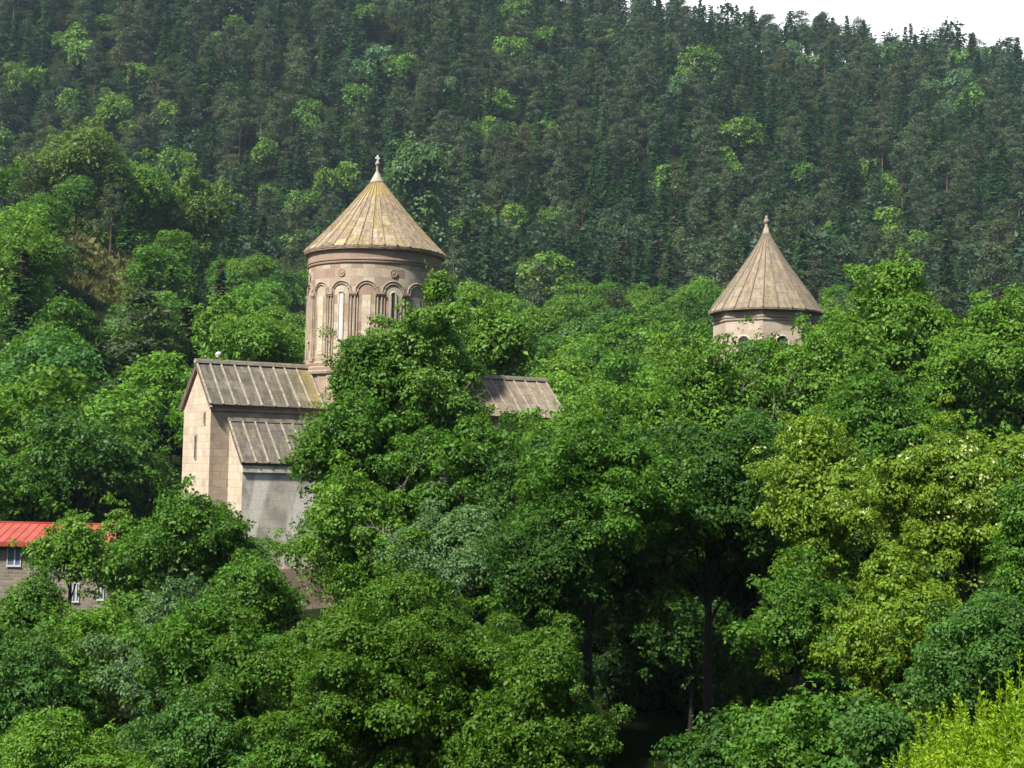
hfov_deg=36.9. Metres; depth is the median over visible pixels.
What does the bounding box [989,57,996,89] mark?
spruce tree
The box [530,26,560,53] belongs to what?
broadleaf tree
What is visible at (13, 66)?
broadleaf tree
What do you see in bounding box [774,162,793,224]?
spruce tree
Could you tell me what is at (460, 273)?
pine tree
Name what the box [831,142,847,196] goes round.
spruce tree
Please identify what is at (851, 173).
spruce tree
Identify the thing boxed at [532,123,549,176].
spruce tree
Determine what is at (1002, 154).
spruce tree
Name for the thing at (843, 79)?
pine tree
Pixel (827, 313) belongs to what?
broadleaf tree
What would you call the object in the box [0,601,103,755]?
broadleaf tree
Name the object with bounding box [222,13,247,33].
broadleaf tree
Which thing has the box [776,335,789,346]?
window
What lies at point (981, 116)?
spruce tree
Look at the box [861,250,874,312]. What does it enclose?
spruce tree
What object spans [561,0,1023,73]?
sky
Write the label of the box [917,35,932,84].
spruce tree
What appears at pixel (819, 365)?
broadleaf tree
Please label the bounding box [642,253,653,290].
spruce tree
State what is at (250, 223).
spruce tree
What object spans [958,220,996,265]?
pine tree
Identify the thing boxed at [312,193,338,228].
pine tree
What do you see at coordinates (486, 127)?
broadleaf tree
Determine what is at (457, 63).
pine tree
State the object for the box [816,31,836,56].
pine tree
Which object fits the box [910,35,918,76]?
spruce tree
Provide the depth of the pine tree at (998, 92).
705.25 m
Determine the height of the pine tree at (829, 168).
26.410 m
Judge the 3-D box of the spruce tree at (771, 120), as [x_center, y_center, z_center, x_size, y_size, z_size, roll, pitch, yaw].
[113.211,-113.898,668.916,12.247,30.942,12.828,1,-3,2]
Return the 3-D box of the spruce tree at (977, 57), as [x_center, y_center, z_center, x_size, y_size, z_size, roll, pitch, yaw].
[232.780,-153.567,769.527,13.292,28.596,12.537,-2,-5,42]
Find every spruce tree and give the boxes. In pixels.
[0,246,40,350]
[2,12,23,63]
[20,22,35,67]
[32,71,56,124]
[35,0,58,47]
[36,35,53,94]
[66,71,95,129]
[83,0,97,29]
[114,196,139,260]
[124,67,141,124]
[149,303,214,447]
[150,0,173,26]
[156,16,178,69]
[168,112,185,154]
[169,92,191,149]
[170,0,191,46]
[174,24,194,79]
[183,250,207,318]
[196,47,220,112]
[198,146,209,181]
[205,118,221,173]
[206,271,230,306]
[210,258,227,299]
[214,72,236,125]
[223,227,241,265]
[227,176,241,222]
[227,195,243,236]
[235,52,250,110]
[238,148,252,203]
[239,198,257,253]
[250,0,262,27]
[251,214,271,270]
[252,58,267,110]
[258,90,280,146]
[270,0,288,42]
[271,48,289,93]
[277,152,302,220]
[285,13,313,73]
[287,141,311,193]
[298,0,312,55]
[313,179,328,221]
[315,26,336,80]
[316,51,331,95]
[323,124,339,170]
[332,98,346,151]
[339,0,357,40]
[344,13,363,68]
[344,128,360,192]
[352,157,368,201]
[354,93,370,142]
[359,141,374,181]
[364,156,376,183]
[365,60,388,123]
[381,108,403,172]
[404,12,414,56]
[410,0,425,25]
[418,91,434,137]
[420,218,432,238]
[443,0,459,51]
[446,81,468,130]
[447,24,469,83]
[449,292,460,347]
[451,219,474,270]
[456,226,480,280]
[457,142,478,204]
[458,245,476,286]
[460,298,483,372]
[471,210,486,280]
[477,223,500,296]
[479,79,499,137]
[492,14,506,69]
[493,205,506,264]
[498,269,519,304]
[504,239,521,295]
[515,252,536,310]
[517,195,527,241]
[518,222,529,281]
[524,202,536,240]
[525,182,537,230]
[526,174,536,215]
[527,10,536,51]
[530,79,548,121]
[531,4,543,51]
[531,116,543,161]
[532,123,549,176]
[542,0,559,33]
[542,83,562,142]
[544,30,566,83]
[549,235,560,293]
[559,51,573,99]
[560,174,586,244]
[562,242,580,292]
[564,159,584,220]
[567,1,580,44]
[568,125,585,176]
[570,0,585,32]
[572,218,588,271]
[573,34,588,78]
[573,232,590,293]
[582,0,596,42]
[583,186,595,241]
[585,153,603,207]
[586,206,596,264]
[587,62,596,106]
[587,246,608,290]
[589,83,600,133]
[589,98,609,152]
[593,143,618,205]
[595,114,613,176]
[601,59,614,101]
[603,167,620,217]
[606,250,622,307]
[609,0,625,28]
[609,74,620,120]
[611,178,633,232]
[612,231,631,301]
[616,210,631,270]
[619,105,633,157]
[622,155,639,220]
[628,147,645,204]
[628,239,650,290]
[630,172,652,230]
[641,29,657,78]
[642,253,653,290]
[643,229,666,289]
[644,112,670,177]
[645,138,665,198]
[648,180,672,252]
[652,0,667,34]
[652,86,668,136]
[654,70,670,120]
[655,167,676,233]
[656,12,667,59]
[658,243,678,297]
[661,206,680,277]
[663,41,681,96]
[665,18,676,57]
[669,83,694,144]
[675,201,692,257]
[679,122,698,186]
[689,9,698,47]
[696,0,706,44]
[698,59,706,95]
[700,194,719,255]
[702,5,708,33]
[702,35,710,77]
[705,20,717,56]
[708,6,714,40]
[709,100,728,158]
[713,22,724,72]
[720,49,740,96]
[721,19,734,68]
[722,88,735,144]
[727,174,741,228]
[728,4,742,45]
[732,97,741,139]
[740,45,754,85]
[743,96,771,153]
[743,132,760,180]
[745,6,760,50]
[745,19,754,51]
[747,76,768,131]
[748,93,761,132]
[753,44,768,92]
[760,182,777,234]
[763,88,778,152]
[766,135,784,196]
[770,94,787,153]
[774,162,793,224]
[775,145,800,201]
[778,25,790,62]
[785,10,794,39]
[785,59,802,106]
[788,27,802,60]
[792,229,820,304]
[799,120,822,181]
[800,166,818,220]
[809,17,827,63]
[810,67,829,112]
[822,39,838,91]
[826,252,839,288]
[829,159,861,224]
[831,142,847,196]
[831,207,852,283]
[832,259,846,322]
[833,194,842,224]
[834,202,852,251]
[842,15,849,61]
[842,183,857,233]
[846,143,865,196]
[849,90,865,135]
[851,266,869,314]
[855,20,867,47]
[855,159,876,219]
[860,32,868,69]
[860,202,882,265]
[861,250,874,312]
[862,131,871,159]
[863,81,876,120]
[873,249,890,282]
[874,154,883,175]
[880,78,890,109]
[881,48,891,85]
[887,90,899,138]
[889,87,912,146]
[889,242,896,282]
[895,195,915,249]
[897,72,911,123]
[898,111,906,156]
[902,26,908,45]
[907,23,913,55]
[907,255,925,295]
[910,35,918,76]
[911,81,923,122]
[916,167,934,217]
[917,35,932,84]
[920,91,935,139]
[920,101,934,160]
[923,215,936,275]
[926,123,945,186]
[928,115,951,178]
[930,194,953,255]
[930,243,963,314]
[931,57,943,93]
[931,87,940,116]
[934,266,951,322]
[936,28,946,64]
[942,55,958,104]
[952,27,964,54]
[952,99,970,145]
[952,118,971,164]
[954,259,970,327]
[958,127,973,176]
[959,90,975,137]
[959,209,976,259]
[965,33,976,66]
[967,38,976,81]
[970,60,986,112]
[970,104,992,158]
[970,282,983,332]
[971,51,985,86]
[972,179,986,240]
[973,144,988,200]
[980,156,1002,216]
[983,91,1002,144]
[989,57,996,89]
[990,138,1011,199]
[994,288,1002,314]
[995,163,1017,219]
[998,179,1014,214]
[1004,63,1017,99]
[1007,108,1023,161]
[1008,238,1023,286]
[1009,152,1023,205]
[1011,44,1023,91]
[1013,37,1023,79]
[1016,225,1022,242]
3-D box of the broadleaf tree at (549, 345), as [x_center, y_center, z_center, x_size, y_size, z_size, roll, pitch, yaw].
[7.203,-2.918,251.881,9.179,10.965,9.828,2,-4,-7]
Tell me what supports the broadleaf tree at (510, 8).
on the ground at (640, 734)
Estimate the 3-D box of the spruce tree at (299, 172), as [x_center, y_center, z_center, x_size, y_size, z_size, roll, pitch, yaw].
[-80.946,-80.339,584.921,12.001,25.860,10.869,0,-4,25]
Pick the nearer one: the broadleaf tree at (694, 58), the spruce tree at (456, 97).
the spruce tree at (456, 97)
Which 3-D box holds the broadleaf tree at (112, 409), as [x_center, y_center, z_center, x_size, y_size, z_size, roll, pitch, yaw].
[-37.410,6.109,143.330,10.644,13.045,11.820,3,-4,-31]
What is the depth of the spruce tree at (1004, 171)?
591.85 m
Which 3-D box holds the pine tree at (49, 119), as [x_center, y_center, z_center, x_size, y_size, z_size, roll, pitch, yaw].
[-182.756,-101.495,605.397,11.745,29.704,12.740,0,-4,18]
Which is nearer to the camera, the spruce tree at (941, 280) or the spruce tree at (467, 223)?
the spruce tree at (941, 280)
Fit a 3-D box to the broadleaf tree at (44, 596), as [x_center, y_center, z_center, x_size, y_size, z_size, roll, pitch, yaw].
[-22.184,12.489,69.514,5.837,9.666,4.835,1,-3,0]
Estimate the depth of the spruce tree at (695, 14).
807.78 m
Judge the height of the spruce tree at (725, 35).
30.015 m
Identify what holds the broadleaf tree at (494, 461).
on the ground at (640, 734)
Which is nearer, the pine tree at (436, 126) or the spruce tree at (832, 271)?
the spruce tree at (832, 271)
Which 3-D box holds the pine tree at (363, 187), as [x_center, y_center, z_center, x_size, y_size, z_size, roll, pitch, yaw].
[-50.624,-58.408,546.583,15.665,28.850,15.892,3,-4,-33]
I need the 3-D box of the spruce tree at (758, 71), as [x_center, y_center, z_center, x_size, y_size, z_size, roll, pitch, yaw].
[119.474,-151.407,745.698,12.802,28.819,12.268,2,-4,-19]
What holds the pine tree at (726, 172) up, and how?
on the ground at (640, 734)
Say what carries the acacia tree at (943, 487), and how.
on the ground at (640, 734)
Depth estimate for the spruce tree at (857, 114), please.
692.10 m
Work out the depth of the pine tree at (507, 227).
504.99 m
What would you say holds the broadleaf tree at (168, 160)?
on the ground at (640, 734)
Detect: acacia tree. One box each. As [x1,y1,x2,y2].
[741,403,896,697]
[825,391,1023,749]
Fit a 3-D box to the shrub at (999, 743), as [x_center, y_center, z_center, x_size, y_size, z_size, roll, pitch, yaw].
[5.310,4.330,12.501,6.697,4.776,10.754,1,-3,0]
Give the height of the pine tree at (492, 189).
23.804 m
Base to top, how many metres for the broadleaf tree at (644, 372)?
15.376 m
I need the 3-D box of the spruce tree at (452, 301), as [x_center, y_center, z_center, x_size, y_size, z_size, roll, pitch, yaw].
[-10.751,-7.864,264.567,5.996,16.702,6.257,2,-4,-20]
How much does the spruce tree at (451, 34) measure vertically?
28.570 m
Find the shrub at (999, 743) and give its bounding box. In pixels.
[881,648,1023,767]
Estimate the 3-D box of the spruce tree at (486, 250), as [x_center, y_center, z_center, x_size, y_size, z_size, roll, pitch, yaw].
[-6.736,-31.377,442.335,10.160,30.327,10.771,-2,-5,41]
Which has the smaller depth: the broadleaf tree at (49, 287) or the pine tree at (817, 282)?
the broadleaf tree at (49, 287)
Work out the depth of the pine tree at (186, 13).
681.10 m
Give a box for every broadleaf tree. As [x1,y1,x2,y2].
[0,126,16,159]
[0,160,33,208]
[0,201,64,246]
[0,210,68,342]
[0,273,61,306]
[0,320,89,385]
[0,328,110,414]
[0,361,97,519]
[0,430,100,521]
[0,446,16,517]
[0,558,74,655]
[0,596,45,754]
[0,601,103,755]
[0,705,203,767]
[3,68,39,110]
[4,61,25,78]
[6,228,89,314]
[7,501,111,622]
[8,191,76,233]
[12,598,141,752]
[13,107,139,249]
[16,290,113,377]
[18,403,145,514]
[22,66,53,97]
[51,31,64,59]
[52,174,97,235]
[55,88,83,123]
[57,22,90,65]
[57,381,166,454]
[62,418,180,533]
[64,35,97,77]
[73,214,104,236]
[74,116,105,134]
[74,567,248,759]
[86,491,156,619]
[88,147,198,263]
[88,316,151,381]
[91,325,196,439]
[92,14,117,45]
[93,91,134,136]
[94,474,296,631]
[98,87,115,101]
[100,293,182,345]
[110,299,178,348]
[112,573,301,758]
[115,242,200,300]
[116,349,192,473]
[117,661,272,767]
[123,61,154,93]
[138,232,161,266]
[149,151,247,293]
[150,100,180,142]
[151,145,200,181]
[151,228,199,276]
[152,290,196,334]
[164,391,184,446]
[180,324,216,364]
[186,291,256,370]
[189,547,313,711]
[197,238,222,289]
[197,525,574,767]
[198,306,304,363]
[203,256,230,283]
[205,269,261,301]
[209,30,228,46]
[213,257,260,288]
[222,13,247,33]
[228,281,280,315]
[241,252,281,280]
[249,136,279,182]
[252,269,301,311]
[255,183,282,215]
[255,280,292,314]
[258,303,293,329]
[261,448,429,649]
[271,228,320,266]
[271,388,401,608]
[281,188,320,227]
[281,313,305,340]
[284,270,307,319]
[284,282,306,319]
[287,284,517,564]
[289,98,327,134]
[294,325,305,353]
[296,268,308,284]
[297,113,324,146]
[304,81,323,99]
[310,165,344,196]
[321,333,408,608]
[331,161,363,207]
[341,81,373,118]
[349,59,364,78]
[350,3,383,42]
[356,42,370,58]
[356,47,396,101]
[359,482,538,690]
[365,410,548,629]
[371,43,395,59]
[373,55,408,92]
[382,131,458,252]
[384,0,410,29]
[391,52,421,89]
[433,75,460,108]
[433,433,609,624]
[445,611,635,767]
[446,215,476,242]
[447,280,485,346]
[450,292,548,376]
[454,492,603,634]
[459,121,480,140]
[464,202,495,230]
[468,285,520,319]
[468,489,629,767]
[479,116,502,142]
[480,88,516,123]
[482,345,553,376]
[482,410,692,756]
[486,292,544,319]
[488,35,533,73]
[492,202,534,234]
[497,0,533,20]
[498,406,542,440]
[500,121,518,141]
[505,400,705,767]
[506,393,629,603]
[510,308,564,347]
[514,249,585,298]
[518,351,607,390]
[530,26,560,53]
[531,117,561,142]
[531,599,609,686]
[532,332,564,365]
[534,367,591,409]
[536,205,575,234]
[541,294,593,325]
[543,295,580,333]
[552,317,606,353]
[553,279,606,304]
[554,542,671,689]
[555,331,610,372]
[559,385,630,414]
[561,341,622,379]
[574,304,635,344]
[574,346,655,397]
[577,376,720,590]
[577,584,753,722]
[581,297,610,313]
[591,279,625,307]
[594,314,653,357]
[602,420,717,587]
[603,28,616,42]
[615,567,767,738]
[619,298,671,325]
[621,290,661,315]
[622,358,672,402]
[623,282,660,301]
[628,0,654,14]
[629,320,702,358]
[630,427,797,725]
[639,320,787,570]
[639,341,698,369]
[645,307,701,342]
[646,283,674,303]
[648,164,683,189]
[654,289,703,329]
[657,31,679,61]
[665,282,720,319]
[666,74,697,104]
[667,542,780,681]
[669,66,693,87]
[670,292,711,333]
[673,275,719,303]
[677,42,721,74]
[683,410,882,669]
[689,335,712,358]
[694,316,712,342]
[708,315,801,419]
[711,146,740,171]
[711,286,723,305]
[715,115,769,169]
[717,161,745,198]
[719,545,864,704]
[723,395,844,589]
[750,311,886,577]
[762,530,885,691]
[763,425,886,683]
[783,39,801,52]
[783,161,819,193]
[788,294,919,399]
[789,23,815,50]
[794,51,822,81]
[798,345,980,576]
[806,517,964,767]
[813,101,830,113]
[818,282,861,319]
[819,302,846,331]
[819,315,826,324]
[820,220,847,240]
[830,247,979,544]
[854,154,882,183]
[863,178,903,204]
[865,205,902,243]
[877,43,911,78]
[879,223,905,247]
[881,37,905,49]
[881,173,896,195]
[884,570,1023,757]
[889,552,997,602]
[895,281,1023,543]
[899,229,935,262]
[909,78,943,101]
[937,99,953,113]
[940,67,975,92]
[946,46,969,71]
[946,89,958,108]
[952,82,987,128]
[959,45,988,62]
[970,456,1023,696]
[979,288,1023,469]
[996,92,1015,124]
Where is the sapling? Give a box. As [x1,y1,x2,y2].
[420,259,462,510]
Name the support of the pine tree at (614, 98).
on the ground at (640, 734)
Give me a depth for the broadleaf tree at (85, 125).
604.71 m
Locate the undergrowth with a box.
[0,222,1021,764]
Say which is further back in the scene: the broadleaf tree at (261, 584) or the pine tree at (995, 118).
the pine tree at (995, 118)
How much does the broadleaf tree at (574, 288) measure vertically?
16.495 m
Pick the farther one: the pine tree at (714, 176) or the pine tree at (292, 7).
the pine tree at (292, 7)
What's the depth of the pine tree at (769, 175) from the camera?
596.77 m
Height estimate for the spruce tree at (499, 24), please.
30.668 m
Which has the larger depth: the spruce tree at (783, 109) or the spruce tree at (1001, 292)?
the spruce tree at (783, 109)
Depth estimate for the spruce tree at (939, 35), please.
824.50 m
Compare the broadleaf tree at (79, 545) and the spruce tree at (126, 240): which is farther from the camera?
the spruce tree at (126, 240)
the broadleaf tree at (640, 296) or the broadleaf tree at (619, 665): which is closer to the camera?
the broadleaf tree at (619, 665)
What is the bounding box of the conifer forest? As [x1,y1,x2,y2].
[0,0,1023,314]
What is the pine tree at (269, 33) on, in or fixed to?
on the ground at (640, 734)
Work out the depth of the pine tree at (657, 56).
731.75 m
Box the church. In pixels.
[180,155,563,609]
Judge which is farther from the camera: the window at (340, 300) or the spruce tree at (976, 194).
the spruce tree at (976, 194)
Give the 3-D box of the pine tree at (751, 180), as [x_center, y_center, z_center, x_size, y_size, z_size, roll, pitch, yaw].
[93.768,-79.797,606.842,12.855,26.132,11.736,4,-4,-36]
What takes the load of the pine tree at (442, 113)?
on the ground at (640, 734)
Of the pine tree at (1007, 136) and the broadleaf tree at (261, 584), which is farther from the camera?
the pine tree at (1007, 136)
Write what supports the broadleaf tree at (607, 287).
on the ground at (640, 734)
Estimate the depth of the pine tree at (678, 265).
444.72 m
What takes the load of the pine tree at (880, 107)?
on the ground at (640, 734)
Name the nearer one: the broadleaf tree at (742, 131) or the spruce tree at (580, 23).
the broadleaf tree at (742, 131)
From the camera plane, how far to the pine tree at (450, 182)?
565.36 m
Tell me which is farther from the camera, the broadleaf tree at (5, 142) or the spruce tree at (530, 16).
the spruce tree at (530, 16)
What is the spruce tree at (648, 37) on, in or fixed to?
on the ground at (640, 734)
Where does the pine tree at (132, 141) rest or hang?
on the ground at (640, 734)
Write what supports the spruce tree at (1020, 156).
on the ground at (640, 734)
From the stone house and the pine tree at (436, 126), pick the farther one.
the pine tree at (436, 126)
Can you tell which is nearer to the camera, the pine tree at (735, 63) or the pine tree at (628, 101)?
the pine tree at (628, 101)
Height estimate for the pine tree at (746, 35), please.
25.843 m
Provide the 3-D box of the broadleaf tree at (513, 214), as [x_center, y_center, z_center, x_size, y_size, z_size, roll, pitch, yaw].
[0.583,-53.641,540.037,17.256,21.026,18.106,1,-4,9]
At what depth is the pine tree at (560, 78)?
680.98 m
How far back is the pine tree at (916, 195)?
577.40 m
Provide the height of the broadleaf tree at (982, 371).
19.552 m
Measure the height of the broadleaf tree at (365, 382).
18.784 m
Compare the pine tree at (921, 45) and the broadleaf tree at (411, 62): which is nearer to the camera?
the broadleaf tree at (411, 62)
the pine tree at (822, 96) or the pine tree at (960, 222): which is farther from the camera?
the pine tree at (822, 96)
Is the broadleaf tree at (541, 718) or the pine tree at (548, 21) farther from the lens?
the pine tree at (548, 21)
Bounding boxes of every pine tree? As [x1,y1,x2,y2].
[0,0,32,28]
[0,5,10,44]
[0,69,9,108]
[0,89,26,131]
[4,158,61,210]
[7,132,39,163]
[14,0,39,17]
[28,126,62,158]
[32,90,63,153]
[51,67,77,120]
[59,110,84,137]
[63,0,97,39]
[83,41,108,97]
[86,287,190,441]
[88,183,132,254]
[103,1,142,64]
[107,31,146,90]
[112,123,148,164]
[119,112,158,154]
[125,3,155,61]
[126,0,152,48]
[130,40,150,84]
[138,65,175,107]
[139,108,168,162]
[154,57,179,105]
[167,72,203,116]
[176,5,202,36]
[178,12,212,70]
[196,36,220,83]
[199,0,223,36]
[205,82,231,133]
[209,43,230,82]
[212,82,241,139]
[213,0,239,25]
[213,129,242,169]
[214,21,246,61]
[216,152,248,193]
[219,96,263,163]
[229,27,263,80]
[242,196,285,242]
[249,5,274,43]
[249,80,274,130]
[251,39,281,86]
[255,186,281,222]
[255,212,281,263]
[256,99,291,165]
[260,28,281,61]
[273,68,313,133]
[275,246,302,274]
[277,199,317,258]
[278,136,305,182]
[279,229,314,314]
[280,0,313,34]
[282,34,312,76]
[285,48,316,94]
[293,299,305,323]
[303,123,346,173]
[307,1,335,53]
[309,0,342,32]
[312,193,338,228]
[317,206,340,233]
[331,57,355,101]
[339,106,379,169]
[356,180,369,197]
[371,0,392,41]
[379,85,416,130]
[385,0,412,49]
[402,105,426,139]
[404,29,427,83]
[407,69,435,120]
[411,88,435,133]
[413,0,443,29]
[417,38,452,84]
[418,120,452,165]
[421,61,444,109]
[424,18,449,64]
[427,30,448,63]
[430,109,456,143]
[433,0,461,46]
[435,175,462,217]
[437,205,454,258]
[442,235,475,292]
[445,116,474,178]
[446,52,476,101]
[447,0,471,34]
[447,131,478,192]
[452,17,477,53]
[457,179,495,225]
[461,0,475,31]
[466,65,489,119]
[471,35,495,81]
[478,134,502,178]
[481,49,501,78]
[481,179,512,209]
[488,68,510,93]
[488,118,513,168]
[491,13,530,53]
[491,140,514,199]
[491,220,518,274]
[492,44,522,83]
[497,151,533,202]
[498,61,521,98]
[504,138,535,194]
[505,120,549,183]
[507,52,533,111]
[517,27,542,70]
[519,261,560,308]
[521,17,536,50]
[521,218,552,254]
[524,87,544,131]
[527,53,561,90]
[536,126,560,172]
[540,157,575,208]
[542,4,564,34]
[546,67,566,109]
[546,129,575,182]
[553,85,593,137]
[553,140,580,187]
[555,201,580,253]
[557,0,580,26]
[558,23,577,55]
[559,65,594,112]
[563,109,595,163]
[572,197,596,233]
[575,47,606,85]
[584,13,612,58]
[586,0,610,24]
[586,67,622,115]
[591,216,617,277]
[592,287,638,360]
[594,101,619,144]
[598,121,634,167]
[603,6,621,29]
[603,44,620,71]
[605,215,646,285]
[609,86,632,122]
[613,116,647,179]
[614,26,627,50]
[614,198,637,231]
[616,97,644,132]
[619,39,641,83]
[620,63,654,115]
[624,5,641,35]
[627,44,662,86]
[629,15,647,50]
[629,213,660,251]
[631,0,655,33]
[636,104,657,154]
[639,22,660,44]
[640,56,667,112]
[643,41,667,82]
[647,94,677,146]
[653,245,689,291]
[654,161,691,221]
[662,227,693,285]
[664,6,688,41]
[665,0,694,23]
[667,31,687,66]
[674,66,711,121]
[675,0,689,18]
[676,13,701,52]
[682,175,702,214]
[682,240,721,289]
[685,124,721,167]
[686,197,706,236]
[690,79,713,119]
[692,152,718,187]
[695,110,721,161]
[697,155,725,190]
[697,173,727,212]
[699,221,726,279]
[709,232,744,292]
[713,198,736,232]
[713,212,733,249]
[719,43,743,83]
[719,164,743,209]
[728,84,749,126]
[729,25,751,55]
[729,197,764,235]
[733,211,758,239]
[735,31,761,63]
[736,150,765,207]
[750,232,761,246]
[751,191,776,234]
[754,42,776,83]
[755,14,769,39]
[757,159,796,213]
[759,13,780,30]
[759,25,775,51]
[767,31,786,62]
[768,45,789,82]
[769,205,809,253]
[774,114,806,155]
[775,105,812,151]
[776,71,804,105]
[776,126,807,164]
[779,191,813,234]
[783,140,809,188]
[789,195,819,242]
[790,75,817,116]
[792,9,810,51]
[796,22,810,52]
[796,58,815,86]
[800,249,831,299]
[804,228,833,302]
[805,21,825,57]
[810,177,844,221]
[812,14,830,35]
[812,146,848,205]
[813,72,846,123]
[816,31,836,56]
[816,42,834,78]
[816,281,832,302]
[818,233,869,291]
[819,11,828,26]
[824,92,850,136]
[825,292,851,320]
[826,24,847,56]
[826,66,855,105]
[844,15,870,44]
[844,50,866,101]
[845,37,864,72]
[846,106,885,147]
[846,132,876,185]
[851,69,876,98]
[855,55,882,88]
[855,222,889,262]
[856,173,896,218]
[857,36,882,65]
[858,230,886,263]
[867,227,909,265]
[868,101,894,129]
[870,112,897,169]
[873,62,911,103]
[873,81,906,129]
[881,144,920,210]
[887,126,926,180]
[889,57,917,93]
[897,136,925,195]
[900,111,931,154]
[903,155,934,185]
[903,172,932,216]
[903,201,929,238]
[906,54,929,87]
[906,88,931,128]
[908,243,939,290]
[912,41,931,75]
[922,230,952,263]
[925,189,962,236]
[926,42,950,89]
[926,139,967,189]
[927,102,946,135]
[929,286,964,329]
[933,25,953,53]
[936,110,968,158]
[947,30,959,50]
[947,159,976,210]
[948,178,982,242]
[949,214,979,257]
[950,145,976,189]
[950,166,975,207]
[951,125,992,187]
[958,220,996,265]
[965,264,1015,317]
[966,241,1023,302]
[968,36,987,56]
[971,217,1015,268]
[974,75,990,105]
[976,98,1007,153]
[980,206,996,241]
[982,84,1010,130]
[985,67,1007,97]
[986,131,1018,176]
[986,209,1021,254]
[988,125,1023,179]
[990,49,1010,77]
[990,254,1023,308]
[998,198,1022,233]
[1001,36,1023,63]
[1001,161,1023,216]
[1004,96,1023,127]
[1015,118,1023,150]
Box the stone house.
[0,521,120,614]
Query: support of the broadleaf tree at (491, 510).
on the ground at (640, 734)
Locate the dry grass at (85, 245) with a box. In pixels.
[58,233,202,309]
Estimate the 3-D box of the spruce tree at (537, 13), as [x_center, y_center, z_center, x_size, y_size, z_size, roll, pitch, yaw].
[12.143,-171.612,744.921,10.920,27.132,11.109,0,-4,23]
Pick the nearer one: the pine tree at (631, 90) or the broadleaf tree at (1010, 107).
the pine tree at (631, 90)
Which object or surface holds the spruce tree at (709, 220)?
on the ground at (640, 734)
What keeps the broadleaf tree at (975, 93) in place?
on the ground at (640, 734)
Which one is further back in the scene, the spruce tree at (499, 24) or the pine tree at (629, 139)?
the spruce tree at (499, 24)
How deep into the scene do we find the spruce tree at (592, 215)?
537.35 m
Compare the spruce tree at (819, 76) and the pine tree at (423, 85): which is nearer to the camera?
the pine tree at (423, 85)
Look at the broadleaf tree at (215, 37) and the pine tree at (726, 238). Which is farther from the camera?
the broadleaf tree at (215, 37)
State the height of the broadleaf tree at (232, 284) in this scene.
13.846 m
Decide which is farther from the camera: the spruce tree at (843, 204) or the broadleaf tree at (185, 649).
the spruce tree at (843, 204)
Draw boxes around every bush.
[228,712,357,767]
[649,696,749,767]
[692,632,847,766]
[718,668,908,767]
[828,675,943,767]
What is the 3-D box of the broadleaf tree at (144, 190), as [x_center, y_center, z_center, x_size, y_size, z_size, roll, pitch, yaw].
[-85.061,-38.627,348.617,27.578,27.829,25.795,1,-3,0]
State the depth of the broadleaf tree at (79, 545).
80.71 m
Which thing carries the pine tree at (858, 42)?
on the ground at (640, 734)
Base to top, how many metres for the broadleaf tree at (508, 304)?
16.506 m
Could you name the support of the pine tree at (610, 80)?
on the ground at (640, 734)
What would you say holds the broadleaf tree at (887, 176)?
on the ground at (640, 734)
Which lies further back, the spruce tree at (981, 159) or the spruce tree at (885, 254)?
the spruce tree at (981, 159)
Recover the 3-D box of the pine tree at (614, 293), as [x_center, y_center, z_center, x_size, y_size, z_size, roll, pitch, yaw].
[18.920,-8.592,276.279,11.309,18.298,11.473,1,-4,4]
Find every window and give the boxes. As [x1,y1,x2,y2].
[6,546,21,566]
[71,583,79,602]
[96,584,103,600]
[194,435,196,458]
[203,412,205,424]
[307,294,310,341]
[336,290,343,339]
[389,291,396,332]
[736,335,749,361]
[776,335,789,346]
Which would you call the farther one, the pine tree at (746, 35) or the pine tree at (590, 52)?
the pine tree at (746, 35)
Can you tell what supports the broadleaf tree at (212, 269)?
on the ground at (640, 734)
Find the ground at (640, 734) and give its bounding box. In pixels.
[0,0,1023,767]
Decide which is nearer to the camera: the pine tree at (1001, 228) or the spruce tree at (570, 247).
the spruce tree at (570, 247)
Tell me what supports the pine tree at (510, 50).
on the ground at (640, 734)
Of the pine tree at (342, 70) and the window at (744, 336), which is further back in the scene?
the pine tree at (342, 70)
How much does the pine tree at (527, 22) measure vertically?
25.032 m
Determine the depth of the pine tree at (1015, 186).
604.65 m
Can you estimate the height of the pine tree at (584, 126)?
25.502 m
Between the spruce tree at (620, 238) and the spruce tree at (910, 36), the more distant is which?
the spruce tree at (910, 36)
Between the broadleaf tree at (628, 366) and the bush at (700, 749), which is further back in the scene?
the broadleaf tree at (628, 366)
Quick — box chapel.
[708,215,823,362]
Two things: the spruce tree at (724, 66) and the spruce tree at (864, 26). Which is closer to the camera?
the spruce tree at (724, 66)
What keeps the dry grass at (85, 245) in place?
on the ground at (640, 734)
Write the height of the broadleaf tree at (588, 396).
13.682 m
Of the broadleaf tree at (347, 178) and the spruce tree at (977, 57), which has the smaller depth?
the broadleaf tree at (347, 178)
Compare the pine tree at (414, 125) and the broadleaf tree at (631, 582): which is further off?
the pine tree at (414, 125)
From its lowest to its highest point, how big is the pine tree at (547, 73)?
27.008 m
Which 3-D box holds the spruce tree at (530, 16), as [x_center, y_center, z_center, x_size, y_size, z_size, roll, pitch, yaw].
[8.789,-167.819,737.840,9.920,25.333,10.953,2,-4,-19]
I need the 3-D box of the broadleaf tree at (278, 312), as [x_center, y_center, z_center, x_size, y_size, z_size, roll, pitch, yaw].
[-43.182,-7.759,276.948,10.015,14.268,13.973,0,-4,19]
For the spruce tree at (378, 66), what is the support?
on the ground at (640, 734)
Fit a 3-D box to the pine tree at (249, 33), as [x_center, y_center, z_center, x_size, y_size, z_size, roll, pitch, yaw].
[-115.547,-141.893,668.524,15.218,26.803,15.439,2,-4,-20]
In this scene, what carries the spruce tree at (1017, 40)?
on the ground at (640, 734)
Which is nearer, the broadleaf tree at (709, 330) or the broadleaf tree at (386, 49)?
the broadleaf tree at (709, 330)

